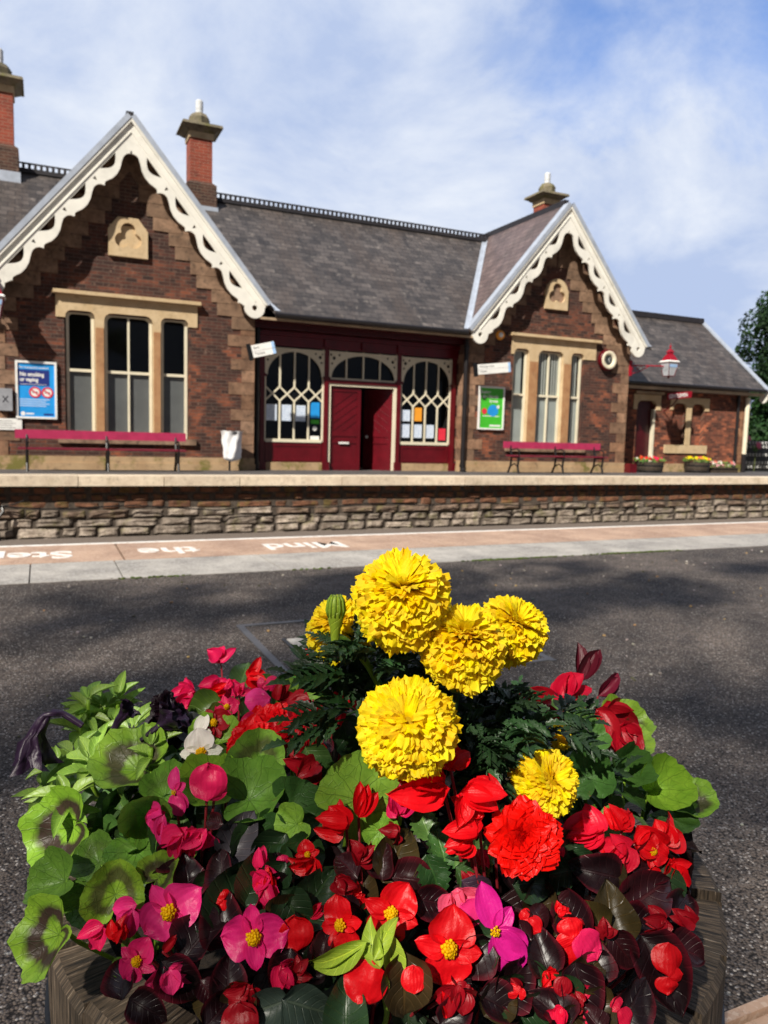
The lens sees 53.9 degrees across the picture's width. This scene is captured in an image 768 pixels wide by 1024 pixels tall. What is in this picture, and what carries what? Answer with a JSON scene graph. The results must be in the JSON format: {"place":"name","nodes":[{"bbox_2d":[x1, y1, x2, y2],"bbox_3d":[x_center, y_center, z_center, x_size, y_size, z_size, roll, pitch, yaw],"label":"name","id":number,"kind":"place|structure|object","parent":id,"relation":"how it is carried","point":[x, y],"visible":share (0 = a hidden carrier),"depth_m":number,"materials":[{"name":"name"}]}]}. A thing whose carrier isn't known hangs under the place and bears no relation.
{"place":"outdoors","nodes":[
{"label":"outdoors","id":0,"kind":"place"},
{"bbox_2d":[0,546,767,1023],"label":"platform asphalt","id":1,"kind":"structure","parent":0,"point":[694,654],"depth_m":3.14,"materials":[{"name":"grey asphalt"}]},
{"bbox_2d":[44,746,726,1023],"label":"barrel planter","id":2,"kind":"object","parent":1,"relation":"on","point":[74,994],"visible":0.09,"depth_m":0.74,"materials":[{"name":"brown wood"}]},
{"bbox_2d":[7,722,196,983],"bbox_3d":[-0.285,0.353,0.773,0.176,0.224,0.375,0,6,-17],"label":"geranium plant","id":3,"kind":"object","parent":2,"relation":"on","point":[111,859],"visible":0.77,"depth_m":0.72,"materials":[{"name":"green plant"}]},
{"bbox_2d":[9,670,285,838],"bbox_3d":[-0.250,0.315,1.011,0.443,0.254,0.389,-1,7,-24],"label":"petunia plant","id":4,"kind":"object","parent":2,"relation":"on","point":[94,714],"visible":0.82,"depth_m":0.86,"materials":[{"name":"green plant"}]},
{"bbox_2d":[76,844,321,1023],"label":"begonia plant","id":5,"kind":"object","parent":2,"relation":"on","point":[168,916],"visible":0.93,"depth_m":0.61,"materials":[{"name":"pink plant"}]},
{"bbox_2d":[180,714,222,759],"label":"begonia plant","id":6,"kind":"object","parent":2,"relation":"on","point":[199,739],"visible":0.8,"depth_m":0.79,"materials":[{"name":"white plant"}]},
{"bbox_2d":[171,646,292,821],"bbox_3d":[-0.198,0.303,1.046,0.234,0.270,0.443,2,6,2],"label":"begonia plant","id":7,"kind":"object","parent":2,"relation":"on","point":[213,693],"visible":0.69,"depth_m":0.91,"materials":[{"name":"pink plant"}]},
{"bbox_2d":[145,762,320,887],"bbox_3d":[-0.137,0.347,0.781,0.184,0.241,0.269,1,6,-3],"label":"begonia plant","id":8,"kind":"object","parent":2,"relation":"on","point":[207,781],"visible":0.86,"depth_m":0.69,"materials":[{"name":"pink plant"}]},
{"bbox_2d":[192,829,327,1023],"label":"begonia plant","id":9,"kind":"object","parent":2,"relation":"on","point":[238,896],"visible":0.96,"depth_m":0.59,"materials":[{"name":"pink plant"}]},
{"bbox_2d":[144,674,402,993],"bbox_3d":[-0.157,0.318,0.918,0.232,0.270,0.636,0,6,-14],"label":"geranium plant","id":10,"kind":"object","parent":2,"relation":"on","point":[260,783],"visible":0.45,"depth_m":0.71,"materials":[{"name":"green plant"}]},
{"bbox_2d":[226,702,326,757],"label":"begonia plant","id":11,"kind":"object","parent":2,"relation":"on","point":[260,716],"visible":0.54,"depth_m":0.80,"materials":[{"name":"red plant"}]},
{"bbox_2d":[283,649,359,840],"bbox_3d":[-0.066,0.315,0.832,0.094,0.298,0.208,2,6,1],"label":"trailing begonia","id":12,"kind":"object","parent":2,"relation":"in","point":[342,740],"visible":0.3,"depth_m":0.78,"materials":[{"name":"red plant"}]},
{"bbox_2d":[308,917,405,1023],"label":"young plant","id":13,"kind":"object","parent":2,"relation":"in","point":[381,946],"visible":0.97,"depth_m":0.57,"materials":[{"name":"green plant"}]},
{"bbox_2d":[265,781,522,1023],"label":"begonia plant","id":14,"kind":"object","parent":2,"relation":"in","point":[318,901],"visible":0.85,"depth_m":0.60,"materials":[{"name":"red plant"}]},
{"bbox_2d":[261,546,568,832],"bbox_3d":[0.041,0.230,0.929,0.342,0.456,0.727,3,6,12],"label":"marigold plant","id":15,"kind":"object","parent":2,"relation":"on","point":[384,632],"visible":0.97,"depth_m":0.63,"materials":[{"name":"yellow plant"}]},
{"bbox_2d":[323,777,564,1023],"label":"begonia plant","id":16,"kind":"object","parent":2,"relation":"on","point":[516,945],"visible":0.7,"depth_m":0.60,"materials":[{"name":"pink plant"}]},
{"bbox_2d":[385,745,563,896],"bbox_3d":[0.074,0.334,0.644,0.142,0.308,0.117,2,6,8],"label":"tuberous begonia","id":17,"kind":"object","parent":2,"relation":"in","point":[523,834],"visible":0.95,"depth_m":0.60,"materials":[{"name":"red plant"}]},
{"bbox_2d":[462,684,642,818],"bbox_3d":[0.228,0.317,0.904,0.171,0.296,0.566,5,7,26],"label":"marigold plant","id":18,"kind":"object","parent":2,"relation":"on","point":[547,780],"visible":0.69,"depth_m":0.66,"materials":[{"name":"yellow plant"}]},
{"bbox_2d":[519,642,644,823],"bbox_3d":[0.272,0.328,0.974,0.131,0.263,0.289,5,7,30],"label":"trailing begonia","id":19,"kind":"object","parent":2,"relation":"in","point":[624,727],"visible":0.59,"depth_m":0.93,"materials":[{"name":"red plant"}]},
{"bbox_2d":[520,799,705,1023],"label":"begonia plant","id":20,"kind":"object","parent":2,"relation":"on","point":[638,913],"visible":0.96,"depth_m":0.64,"materials":[{"name":"red plant"}]},
{"bbox_2d":[556,693,719,844],"bbox_3d":[0.276,0.344,0.955,0.197,0.234,0.497,2,6,4],"label":"geranium plant","id":21,"kind":"object","parent":2,"relation":"on","point":[665,783],"visible":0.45,"depth_m":0.81,"materials":[{"name":"green plant"}]},
{"bbox_2d":[236,619,556,673],"bbox_3d":[0.011,0.571,3.265,1.090,0.026,0.940,-1,7,-24],"label":"access cover","id":22,"kind":"object","parent":1,"relation":"on","point":[261,647],"visible":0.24,"depth_m":3.19,"materials":[{"name":"metal"}]},
{"bbox_2d":[111,549,681,579],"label":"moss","id":23,"kind":"object","parent":1,"relation":"on","point":[489,559],"visible":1,"depth_m":5.56,"materials":[{"name":"green plant"}]},
{"bbox_2d":[725,995,767,1023],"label":"stone slab","id":24,"kind":"structure","parent":1,"relation":"on","point":[754,1011],"depth_m":1.18,"materials":[{"name":"beige stone"}]},
{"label":"platform base","id":25,"kind":"structure","parent":1,"relation":"attached to","visible":0},
{"bbox_2d":[0,521,767,573],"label":"edging coping","id":26,"kind":"object","parent":25,"relation":"on","point":[51,553],"visible":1,"depth_m":6.12,"materials":[{"name":"paint"}]},
{"bbox_2d":[0,533,767,584],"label":"edging slabs","id":27,"kind":"structure","parent":25,"relation":"on","point":[66,572],"depth_m":5.31,"materials":[{"name":"grey concrete"}]},
{"bbox_2d":[0,518,767,545],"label":"track ballast","id":28,"kind":"structure","parent":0,"point":[224,536],"depth_m":15.06,"materials":[{"name":"grey gravel"}]},
{"bbox_2d":[0,500,23,540],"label":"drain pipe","id":29,"kind":"object","parent":28,"relation":"on","point":[2,512],"visible":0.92,"depth_m":12.77,"materials":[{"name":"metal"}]},
{"bbox_2d":[0,484,767,539],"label":"retaining wall","id":30,"kind":"structure","parent":28,"relation":"on","point":[17,523],"depth_m":15.47,"materials":[{"name":"grey stone"}]},
{"bbox_2d":[0,474,767,485],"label":"platform coping","id":31,"kind":"object","parent":30,"relation":"on","point":[133,480],"visible":1,"depth_m":15.23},
{"bbox_2d":[0,498,767,510],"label":"cable","id":32,"kind":"object","parent":30,"relation":"attached to","point":[354,504],"visible":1,"depth_m":15.26,"materials":[{"name":"rubber"}]},
{"bbox_2d":[0,469,767,475],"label":"platform paving","id":33,"kind":"structure","parent":0,"point":[256,472],"depth_m":17.92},
{"bbox_2d":[15,429,185,471],"bbox_3d":[-5.874,-1.262,15.895,3.400,0.864,0.571,-1,7,-24],"label":"platform bench","id":34,"kind":"object","parent":33,"relation":"on","point":[106,436],"visible":0.96,"depth_m":15.90,"materials":[{"name":"wood"}]},
{"bbox_2d":[221,430,242,470],"bbox_3d":[-3.509,-1.381,17.405,0.522,1.000,0.478,-1,7,-24],"label":"litter bag","id":35,"kind":"object","parent":33,"relation":"on","point":[232,445],"visible":0.98,"depth_m":17.24,"materials":[{"name":"plastic"}]},
{"bbox_2d":[0,48,767,472],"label":"station building","id":36,"kind":"structure","parent":33,"relation":"on","point":[144,286],"depth_m":19.59,"materials":[{"name":"brick"}]},
{"bbox_2d":[0,290,5,319],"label":"wall lantern","id":37,"kind":"object","parent":36,"relation":"attached to","point":[2,298],"depth_m":15.04,"materials":[{"name":"red metal"}]},
{"bbox_2d":[0,388,14,417],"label":"help point","id":38,"kind":"structure","parent":36,"relation":"attached to","point":[6,400],"depth_m":15.76,"materials":[{"name":"grey metal"}]},
{"bbox_2d":[0,418,21,429],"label":"notice plate","id":39,"kind":"object","parent":36,"relation":"attached to","point":[9,424],"visible":0.91,"depth_m":15.93,"materials":[{"name":"white paint"}]},
{"bbox_2d":[15,360,56,418],"bbox_3d":[-7.390,-2.591,16.061,0.800,1.210,0.050,-1,7,-24],"label":"framed poster","id":40,"kind":"object","parent":36,"relation":"attached to","point":[36,388],"visible":1,"depth_m":16.05,"materials":[{"name":"blue paper"}]},
{"bbox_2d":[66,312,94,430],"bbox_3d":[-6.638,-3.001,16.529,0.570,2.700,0.075,-1,7,-24],"label":"window","id":41,"kind":"structure","parent":36,"relation":"in","point":[80,382],"depth_m":16.59,"materials":[{"name":"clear glass"}]},
{"bbox_2d":[104,315,151,431],"bbox_3d":[-5.727,-3.019,16.941,1.010,2.700,0.075,-1,7,-24],"label":"window","id":42,"kind":"structure","parent":36,"relation":"in","point":[128,395],"depth_m":16.99,"materials":[{"name":"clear glass"}]},
{"bbox_2d":[161,320,186,438],"bbox_3d":[-4.825,-3.036,17.349,0.590,2.700,0.075,-1,7,-24],"label":"window","id":43,"kind":"structure","parent":36,"relation":"in","point":[173,386],"depth_m":17.41,"materials":[{"name":"grey glass"}]},
{"bbox_2d":[246,341,275,360],"bbox_3d":[-2.817,-3.689,17.315,0.701,0.475,0.060,0,6,-16],"label":"wall sign","id":44,"kind":"object","parent":36,"relation":"attached to","point":[260,350],"visible":1,"depth_m":17.29,"materials":[{"name":"white metal"}]},
{"bbox_2d":[266,404,276,420],"bbox_3d":[-2.796,-2.479,18.771,0.270,0.400,0.004,-1,7,-24],"label":"window notice","id":45,"kind":"object","parent":36,"relation":"attached to","point":[271,411],"depth_m":18.77,"materials":[{"name":"paper"}]},
{"bbox_2d":[281,405,290,420],"bbox_3d":[-2.454,-2.485,18.926,0.270,0.400,0.004,-1,7,-24],"label":"window notice","id":46,"kind":"object","parent":36,"relation":"attached to","point":[285,412],"depth_m":18.92,"materials":[{"name":"paper"}]},
{"bbox_2d":[264,347,324,442],"bbox_3d":[-2.249,-2.931,18.937,1.550,2.355,0.069,-1,7,-24],"label":"porch window","id":47,"kind":"structure","parent":36,"relation":"in","point":[310,353],"depth_m":18.94,"materials":[{"name":"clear glass"}]},
{"bbox_2d":[295,405,305,420],"bbox_3d":[-2.113,-2.492,19.080,0.270,0.400,0.004,-1,7,-24],"label":"window notice","id":48,"kind":"object","parent":36,"relation":"attached to","point":[300,410],"depth_m":19.07,"materials":[{"name":"paper"}]},
{"bbox_2d":[310,436,318,439],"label":"window notice","id":49,"kind":"object","parent":36,"relation":"attached to","point":[314,437],"depth_m":19.31,"materials":[{"name":"white paper"}]},
{"bbox_2d":[310,402,319,417],"bbox_3d":[-1.755,-2.588,19.232,0.240,0.400,0.004,-1,7,-24],"label":"window notice","id":50,"kind":"object","parent":36,"relation":"attached to","point":[315,409],"depth_m":19.23,"materials":[{"name":"blue paper"}]},
{"bbox_2d":[311,420,318,423],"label":"window notice","id":51,"kind":"object","parent":36,"relation":"attached to","point":[314,421],"depth_m":19.26,"materials":[{"name":"green paper"}]},
{"bbox_2d":[329,386,360,469],"bbox_3d":[-1.021,-2.151,19.629,0.860,2.170,0.105,-1,7,-24],"label":"door","id":52,"kind":"structure","parent":36,"relation":"in","point":[345,415],"depth_m":19.63,"materials":[{"name":"red paint"}]},
{"bbox_2d":[362,390,392,470],"bbox_3d":[-0.183,-2.205,20.367,0.860,2.170,0.143,5,7,27],"label":"door","id":53,"kind":"structure","parent":36,"relation":"in","point":[377,425],"depth_m":20.38,"materials":[{"name":"red paint"}]},
{"bbox_2d":[401,424,409,437],"bbox_3d":[0.565,-2.185,20.333,0.270,0.360,0.004,-1,7,-24],"label":"window notice","id":54,"kind":"object","parent":36,"relation":"attached to","point":[405,429],"depth_m":20.34,"materials":[{"name":"paper"}]},
{"bbox_2d":[401,410,409,420],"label":"window notice","id":55,"kind":"object","parent":36,"relation":"attached to","point":[405,415],"depth_m":20.29,"materials":[{"name":"paper"}]},
{"bbox_2d":[413,424,421,437],"bbox_3d":[0.902,-2.192,20.486,0.270,0.360,0.004,-1,7,-24],"label":"window notice","id":56,"kind":"object","parent":36,"relation":"attached to","point":[417,431],"depth_m":20.48,"materials":[{"name":"paper"}]},
{"bbox_2d":[414,408,421,420],"bbox_3d":[0.914,-2.639,20.439,0.240,0.360,0.004,-1,7,-24],"label":"window notice","id":57,"kind":"object","parent":36,"relation":"attached to","point":[417,414],"depth_m":20.44,"materials":[{"name":"orange paper"}]},
{"bbox_2d":[399,355,451,445],"bbox_3d":[1.122,-2.995,20.462,1.530,2.355,0.069,-1,7,-24],"label":"porch window","id":58,"kind":"structure","parent":36,"relation":"in","point":[440,363],"depth_m":20.47,"materials":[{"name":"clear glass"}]},
{"bbox_2d":[425,425,433,437],"bbox_3d":[1.239,-2.198,20.638,0.270,0.360,0.004,-1,7,-24],"label":"window notice","id":59,"kind":"object","parent":36,"relation":"attached to","point":[429,431],"depth_m":20.64,"materials":[{"name":"paper"}]},
{"bbox_2d":[438,429,445,439],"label":"window notice","id":60,"kind":"object","parent":36,"relation":"attached to","point":[441,434],"depth_m":20.80,"materials":[{"name":"red paper"}]},
{"bbox_2d":[477,386,504,429],"bbox_3d":[2.942,-2.848,20.727,0.820,1.170,0.050,-1,7,-24],"label":"framed poster","id":61,"kind":"object","parent":36,"relation":"attached to","point":[491,402],"visible":1,"depth_m":20.72,"materials":[{"name":"green paper"}]},
{"bbox_2d":[473,362,510,376],"bbox_3d":[2.875,-3.793,20.098,1.110,0.439,0.060,0,6,-19],"label":"wall sign","id":62,"kind":"object","parent":36,"relation":"attached to","point":[491,368],"visible":1,"depth_m":20.06,"materials":[{"name":"white metal"}]},
{"bbox_2d":[496,330,504,339],"bbox_3d":[3.180,-4.823,20.578,0.267,0.267,0.075,-1,7,-24],"label":"alarm sounder","id":63,"kind":"object","parent":36,"relation":"attached to","point":[500,334],"visible":1,"depth_m":20.55,"materials":[{"name":"orange plastic"}]},
{"bbox_2d":[510,350,526,441],"bbox_3d":[3.741,-3.200,21.228,0.480,2.700,0.085,-1,7,-24],"label":"window","id":64,"kind":"structure","parent":36,"relation":"in","point":[518,400],"depth_m":21.25,"materials":[{"name":"beige glass"}]},
{"bbox_2d":[535,352,560,442],"bbox_3d":[4.647,-3.217,21.638,0.850,2.700,0.085,-1,7,-24],"label":"window","id":65,"kind":"structure","parent":36,"relation":"in","point":[549,365],"depth_m":21.67,"materials":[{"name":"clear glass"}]},
{"bbox_2d":[567,355,581,442],"bbox_3d":[5.494,-3.234,22.021,0.430,2.700,0.085,-1,7,-24],"label":"window","id":66,"kind":"structure","parent":36,"relation":"in","point":[573,401],"depth_m":22.06,"materials":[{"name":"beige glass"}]},
{"bbox_2d":[598,350,616,370],"bbox_3d":[6.557,-4.447,22.132,0.619,0.619,0.180,-1,7,-24],"label":"wall clock","id":67,"kind":"object","parent":36,"relation":"attached to","point":[607,360],"depth_m":22.07,"materials":[{"name":"white paint"}]},
{"bbox_2d":[634,401,652,463],"bbox_3d":[8.365,-2.452,24.553,0.740,2.270,0.050,-1,7,-24],"label":"annex door","id":68,"kind":"structure","parent":36,"relation":"in","point":[644,408],"depth_m":24.52,"materials":[{"name":"red wood"}]},
{"bbox_2d":[628,344,679,378],"bbox_3d":[8.090,-4.537,22.508,1.462,1.067,0.494,0,6,-15],"label":"wall lantern","id":69,"kind":"object","parent":36,"relation":"attached to","point":[669,362],"depth_m":22.56,"materials":[{"name":"red metal"}]},
{"bbox_2d":[663,391,691,411],"bbox_3d":[9.221,-3.553,24.240,1.000,0.668,0.703,-1,7,-24],"label":"hanging sign","id":70,"kind":"object","parent":36,"relation":"attached to","point":[678,395],"visible":1,"depth_m":23.92,"materials":[{"name":"red metal"}]},
{"bbox_2d":[503,441,607,473],"bbox_3d":[4.731,-1.464,20.691,3.240,0.864,0.571,-1,7,-24],"label":"platform bench","id":71,"kind":"object","parent":33,"relation":"on","point":[550,445],"visible":0.94,"depth_m":20.68,"materials":[{"name":"wood"}]},
{"bbox_2d":[624,463,636,472],"bbox_3d":[7.416,-1.301,22.744,0.260,0.315,0.250,-1,7,-24],"label":"red box","id":72,"kind":"object","parent":33,"relation":"on","point":[630,468],"visible":0.78,"depth_m":22.66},
{"bbox_2d":[634,455,665,472],"bbox_3d":[8.332,-1.500,23.690,1.070,0.576,0.888,-1,7,-24],"label":"platform planter","id":73,"kind":"object","parent":33,"relation":"on","point":[644,464],"visible":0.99,"depth_m":23.36,"materials":[{"name":"wood"}]},
{"bbox_2d":[682,456,711,472],"bbox_3d":[10.128,-1.533,24.490,1.073,0.575,0.865,-1,7,-24],"label":"platform planter","id":74,"kind":"object","parent":33,"relation":"on","point":[697,466],"visible":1,"depth_m":24.20,"materials":[{"name":"wood"}]},
{"bbox_2d":[708,461,738,472],"bbox_3d":[11.189,-1.486,25.048,1.278,0.426,0.492,-1,7,-24],"label":"planter","id":75,"kind":"object","parent":33,"relation":"on","point":[720,468],"visible":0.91,"depth_m":24.89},
{"bbox_2d":[0,0,767,414],"label":"sky","id":76,"kind":"structure","parent":0,"point":[651,116],"materials":[{"name":"blue"}]},
{"bbox_2d":[17,551,766,909],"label":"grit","id":77,"kind":"object","parent":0,"point":[487,595],"visible":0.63,"depth_m":3.88,"materials":[{"name":"grey gravel"}]},
{"bbox_3d":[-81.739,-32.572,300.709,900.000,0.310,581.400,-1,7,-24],"label":"ground","id":78,"kind":"structure","parent":0,"visible":0},
{"bbox_2d":[734,290,767,440],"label":"tree","id":79,"kind":"object","parent":78,"relation":"on","point":[758,423],"visible":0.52,"depth_m":43.93,"materials":[{"name":"green plant"}]},
{"bbox_2d":[745,440,767,470],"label":"pierced fence","id":80,"kind":"object","parent":78,"relation":"on","point":[761,461],"visible":0.41,"depth_m":28.62,"materials":[{"name":"metal"}]},
{"bbox_2d":[752,442,761,470],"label":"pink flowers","id":81,"kind":"object","parent":78,"relation":"on","point":[758,447],"visible":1,"depth_m":28.20,"materials":[{"name":"plant"}]}
]}

